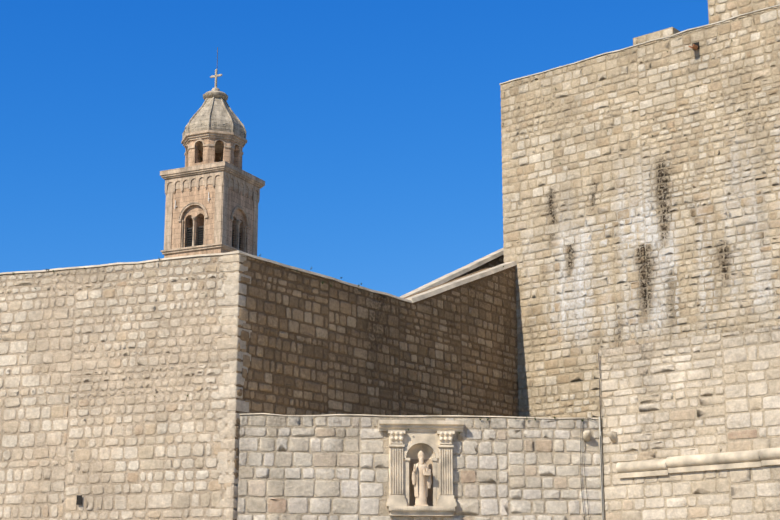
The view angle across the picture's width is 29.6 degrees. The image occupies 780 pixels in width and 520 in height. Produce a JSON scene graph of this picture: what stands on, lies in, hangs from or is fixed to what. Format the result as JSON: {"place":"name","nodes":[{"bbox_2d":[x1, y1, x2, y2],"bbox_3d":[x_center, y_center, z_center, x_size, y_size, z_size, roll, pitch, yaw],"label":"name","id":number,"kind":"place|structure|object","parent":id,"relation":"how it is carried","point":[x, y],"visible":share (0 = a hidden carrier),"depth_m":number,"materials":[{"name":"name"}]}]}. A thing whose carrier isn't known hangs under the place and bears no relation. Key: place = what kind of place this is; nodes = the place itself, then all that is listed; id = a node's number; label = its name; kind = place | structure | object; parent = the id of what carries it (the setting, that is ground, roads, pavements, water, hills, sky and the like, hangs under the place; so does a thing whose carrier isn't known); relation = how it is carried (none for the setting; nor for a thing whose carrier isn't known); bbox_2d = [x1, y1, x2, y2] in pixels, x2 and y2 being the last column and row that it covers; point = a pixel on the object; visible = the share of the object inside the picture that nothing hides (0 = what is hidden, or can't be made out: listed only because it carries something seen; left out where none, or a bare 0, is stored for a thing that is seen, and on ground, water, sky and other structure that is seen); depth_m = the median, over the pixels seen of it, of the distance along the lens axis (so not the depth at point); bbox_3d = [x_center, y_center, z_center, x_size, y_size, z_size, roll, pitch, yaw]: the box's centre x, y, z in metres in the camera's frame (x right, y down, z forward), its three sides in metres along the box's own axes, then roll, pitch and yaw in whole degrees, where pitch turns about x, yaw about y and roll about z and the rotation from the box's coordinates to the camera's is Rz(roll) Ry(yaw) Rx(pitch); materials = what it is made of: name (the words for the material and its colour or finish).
{"place":"outdoors","nodes":[
{"label":"outdoors","id":0,"kind":"place"},
{"bbox_2d":[0,0,708,296],"label":"sky","id":1,"kind":"structure","parent":0,"point":[373,127],"materials":[{"name":"blue"}]},
{"bbox_2d":[12,40,731,433],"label":"weeds","id":2,"kind":"object","parent":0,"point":[358,286],"visible":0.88,"depth_m":36.78,"materials":[{"name":"green"}]},
{"bbox_2d":[234,256,518,474],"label":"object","id":3,"kind":"object","parent":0,"point":[428,299],"visible":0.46,"depth_m":39.01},
{"bbox_2d":[235,256,518,478],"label":"shade stones","id":4,"kind":"object","parent":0,"point":[321,333],"visible":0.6,"depth_m":38.68,"materials":[{"name":"brown stone"}]},
{"bbox_2d":[236,415,601,519],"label":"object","id":5,"kind":"object","parent":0,"point":[383,510],"visible":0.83,"depth_m":34.37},
{"bbox_2d":[404,267,491,298],"bbox_3d":[-0.303,2.651,40.289,8.808,7.691,11.508,0,-14,1],"label":"roof","id":6,"kind":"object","parent":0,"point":[446,283],"depth_m":44.60,"materials":[{"name":"beige stone"}]},
{"bbox_2d":[405,261,516,302],"bbox_3d":[2.277,0.571,43.307,0.420,2.495,6.077,-10,-17,35],"label":"coping","id":7,"kind":"object","parent":6,"relation":"on","point":[451,285],"visible":0.81,"depth_m":42.75,"materials":[{"name":"beige stone"}]},
{"bbox_2d":[501,6,779,417],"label":"mortar joints","id":8,"kind":"object","parent":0,"point":[731,185],"visible":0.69,"depth_m":42.63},
{"bbox_2d":[633,27,672,46],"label":"mortar joints","id":9,"kind":"object","parent":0,"point":[661,31],"visible":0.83,"depth_m":43.55,"materials":[{"name":"beige concrete"}]},
{"bbox_2d":[598,325,779,519],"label":"wall mortar","id":10,"kind":"object","parent":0,"point":[716,434],"visible":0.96,"depth_m":33.43,"materials":[{"name":"beige concrete"}]},
{"bbox_2d":[599,326,779,519],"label":"wall stones","id":11,"kind":"object","parent":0,"point":[742,420],"visible":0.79,"depth_m":33.33,"materials":[{"name":"beige stone"}]},
{"bbox_2d":[708,0,777,23],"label":"mortar joints","id":12,"kind":"object","parent":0,"point":[751,4],"visible":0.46,"depth_m":41.95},
{"bbox_2d":[708,0,779,22],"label":"stone blocks","id":13,"kind":"structure","parent":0,"point":[720,8],"depth_m":41.92,"materials":[{"name":"beige stone"}]},
{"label":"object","id":14,"kind":"object","parent":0,"visible":0},
{"bbox_2d":[580,353,603,519],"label":"cables","id":15,"kind":"object","parent":14,"relation":"attached to","point":[601,469],"visible":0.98,"depth_m":34.68,"materials":[{"name":"beige"}]},
{"bbox_2d":[616,447,779,477],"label":"stone molding","id":16,"kind":"structure","parent":14,"relation":"on","point":[717,461],"depth_m":32.94,"materials":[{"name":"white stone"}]},
{"bbox_3d":[10.800,0.176,43.295,14.619,12.928,13.535,0,-14,1],"label":"tower","id":17,"kind":"object","parent":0,"visible":0},
{"bbox_2d":[500,83,518,412],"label":"corner stones","id":18,"kind":"object","parent":17,"relation":"attached to","point":[504,103],"depth_m":46.23,"materials":[{"name":"stone"}]},
{"bbox_2d":[499,4,779,84],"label":"coping","id":19,"kind":"object","parent":17,"relation":"on","point":[606,53],"visible":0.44,"depth_m":43.85,"materials":[{"name":"beige stone"}]},
{"bbox_2d":[633,28,672,44],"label":"stone blocks","id":20,"kind":"structure","parent":19,"relation":"on","point":[655,35],"depth_m":43.53,"materials":[{"name":"beige stone"}]},
{"bbox_2d":[673,27,680,33],"bbox_3d":[7.984,-6.500,43.821,1.488,0.270,1.400,0,-14,1],"label":"merlon","id":21,"kind":"object","parent":19,"relation":"on","point":[675,31],"visible":0.06,"depth_m":43.23,"materials":[{"name":"grey stone"}]},
{"bbox_2d":[501,6,779,417],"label":"stone blocks","id":22,"kind":"structure","parent":17,"relation":"attached to","point":[622,173],"depth_m":42.84,"materials":[{"name":"beige stone"}]},
{"bbox_2d":[689,42,698,49],"bbox_3d":[8.724,-6.146,42.390,0.200,0.235,0.380,-12,-18,39],"label":"spout","id":23,"kind":"object","parent":17,"relation":"attached to","point":[694,46],"visible":0.85,"depth_m":42.37,"materials":[{"name":"brown ceramic"}]},
{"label":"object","id":24,"kind":"object","parent":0,"visible":0},
{"bbox_2d":[400,248,503,297],"bbox_3d":[1.687,0.608,46.281,0.420,4.627,9.765,-10,-17,35],"label":"roof edge","id":25,"kind":"object","parent":24,"relation":"on","point":[467,268],"visible":0.35,"depth_m":46.84,"materials":[{"name":"beige stone"}]},
{"bbox_2d":[445,254,503,282],"bbox_3d":[1.807,1.430,45.987,0.001,6.102,9.765,-10,-17,35],"label":"roof gap","id":26,"kind":"object","parent":24,"relation":"attached to","point":[494,261],"depth_m":48.15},
{"bbox_2d":[466,258,503,274],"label":"stones","id":27,"kind":"object","parent":24,"relation":"attached to","point":[497,263],"depth_m":48.42,"materials":[{"name":"brown stone"}]},
{"label":"ground","id":28,"kind":"structure","parent":0,"visible":0},
{"bbox_2d":[0,256,237,519],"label":"stones","id":29,"kind":"object","parent":28,"relation":"on","point":[162,501],"visible":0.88,"depth_m":35.42,"materials":[{"name":"beige stone"}]},
{"bbox_2d":[164,184,253,257],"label":"tower wall","id":30,"kind":"structure","parent":28,"relation":"on","point":[185,197],"depth_m":99.64,"materials":[{"name":"beige stone"}]},
{"bbox_2d":[175,193,240,249],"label":"louvres","id":31,"kind":"object","parent":30,"relation":"in","point":[200,232],"visible":0.27,"depth_m":99.45,"materials":[{"name":"brown wood"}]},
{"bbox_2d":[161,182,257,255],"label":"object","id":32,"kind":"structure","parent":30,"relation":"attached to","point":[220,218],"depth_m":99.19,"materials":[{"name":"beige stone"}]},
{"bbox_2d":[165,170,259,198],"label":"band","id":33,"kind":"object","parent":30,"relation":"attached to","point":[231,180],"visible":0.52,"depth_m":100.06,"materials":[{"name":"beige stone"}]},
{"bbox_2d":[160,161,264,202],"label":"cornice","id":34,"kind":"structure","parent":30,"relation":"on","point":[220,166],"depth_m":100.04,"materials":[{"name":"beige stone"}]},
{"bbox_2d":[185,138,242,168],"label":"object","id":35,"kind":"object","parent":34,"relation":"on","point":[208,154],"visible":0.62,"depth_m":101.00,"materials":[{"name":"beige stone"}]},
{"bbox_2d":[184,144,242,160],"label":"impost","id":36,"kind":"object","parent":35,"relation":"attached to","point":[226,146],"visible":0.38,"depth_m":101.08,"materials":[{"name":"beige stone"}]},
{"bbox_2d":[181,130,246,153],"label":"cornice","id":37,"kind":"structure","parent":35,"relation":"on","point":[220,136],"depth_m":101.04,"materials":[{"name":"beige stone"}]},
{"bbox_2d":[182,47,245,138],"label":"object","id":38,"kind":"object","parent":37,"relation":"on","point":[216,92],"visible":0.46,"depth_m":102.64,"materials":[{"name":"grey stone"}]},
{"bbox_2d":[184,97,244,137],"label":"dome","id":39,"kind":"structure","parent":37,"relation":"on","point":[219,116],"depth_m":101.51,"materials":[{"name":"grey stone"}]},
{"bbox_2d":[216,252,251,519],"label":"quoins","id":40,"kind":"object","parent":28,"relation":"on","point":[234,379],"visible":0.58,"depth_m":34.48,"materials":[{"name":"stone"}]},
{"bbox_2d":[237,416,601,519],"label":"stone blocks","id":41,"kind":"structure","parent":28,"relation":"on","point":[305,488],"depth_m":34.32,"materials":[{"name":"beige stone"}]},
{"bbox_2d":[378,420,463,515],"bbox_3d":[0.726,4.813,34.229,1.991,2.187,0.432,0,-14,1],"label":"niche frame","id":42,"kind":"object","parent":41,"relation":"attached to","point":[436,436],"visible":1,"depth_m":34.27,"materials":[{"name":"beige stone"}]},
{"bbox_2d":[406,443,435,505],"bbox_3d":[0.721,5.007,34.382,0.696,1.466,0.308,0,-14,1],"label":"niche recess","id":43,"kind":"object","parent":42,"relation":"in","point":[416,449],"visible":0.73,"depth_m":34.50,"materials":[{"name":"beige stone"}]},
{"bbox_2d":[412,451,431,505],"bbox_3d":[0.733,5.051,34.191,0.466,1.289,0.344,0,-14,1],"label":"st blaise statue","id":44,"kind":"object","parent":42,"relation":"in","point":[421,478],"visible":1,"depth_m":34.13,"materials":[{"name":"stone"}]},
{"bbox_2d":[583,430,617,442],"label":"corbels","id":45,"kind":"object","parent":41,"relation":"attached to","point":[612,435],"visible":0.83,"depth_m":34.59,"materials":[{"name":"white stone"}]},
{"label":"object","id":46,"kind":"object","parent":28,"relation":"on","visible":0},
{"bbox_2d":[0,255,238,519],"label":"mortar","id":47,"kind":"object","parent":46,"relation":"attached to","point":[165,403],"visible":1,"depth_m":35.44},
{"bbox_2d":[76,495,81,504],"bbox_3d":[-7.367,5.689,35.039,0.130,0.220,0.020,-5,-15,20],"label":"wall opening","id":48,"kind":"object","parent":47,"relation":"attached to","point":[79,500],"visible":1,"depth_m":35.03,"materials":[{"name":"black"}]},
{"bbox_2d":[0,251,240,275],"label":"coping","id":49,"kind":"object","parent":46,"relation":"on","point":[119,263],"visible":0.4,"depth_m":36.15,"materials":[{"name":"beige stone"}]},
{"bbox_2d":[232,250,411,302],"bbox_3d":[-1.800,0.539,38.054,0.840,0.108,7.088,-10,-17,35],"label":"coping","id":50,"kind":"object","parent":46,"relation":"on","point":[319,275],"visible":0.31,"depth_m":37.45,"materials":[{"name":"beige stone"}]},
{"bbox_3d":[0.621,7.979,34.971,8.594,8.170,2.083,0,-14,1],"label":"gate","id":51,"kind":"object","parent":28,"relation":"on","visible":0},
{"bbox_2d":[239,413,598,418],"bbox_3d":[0.695,3.785,35.116,8.515,0.076,1.020,1,-14,-5],"label":"coping","id":52,"kind":"object","parent":51,"relation":"on","point":[462,416],"visible":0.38,"depth_m":34.63,"materials":[{"name":"white stone"}]}
]}

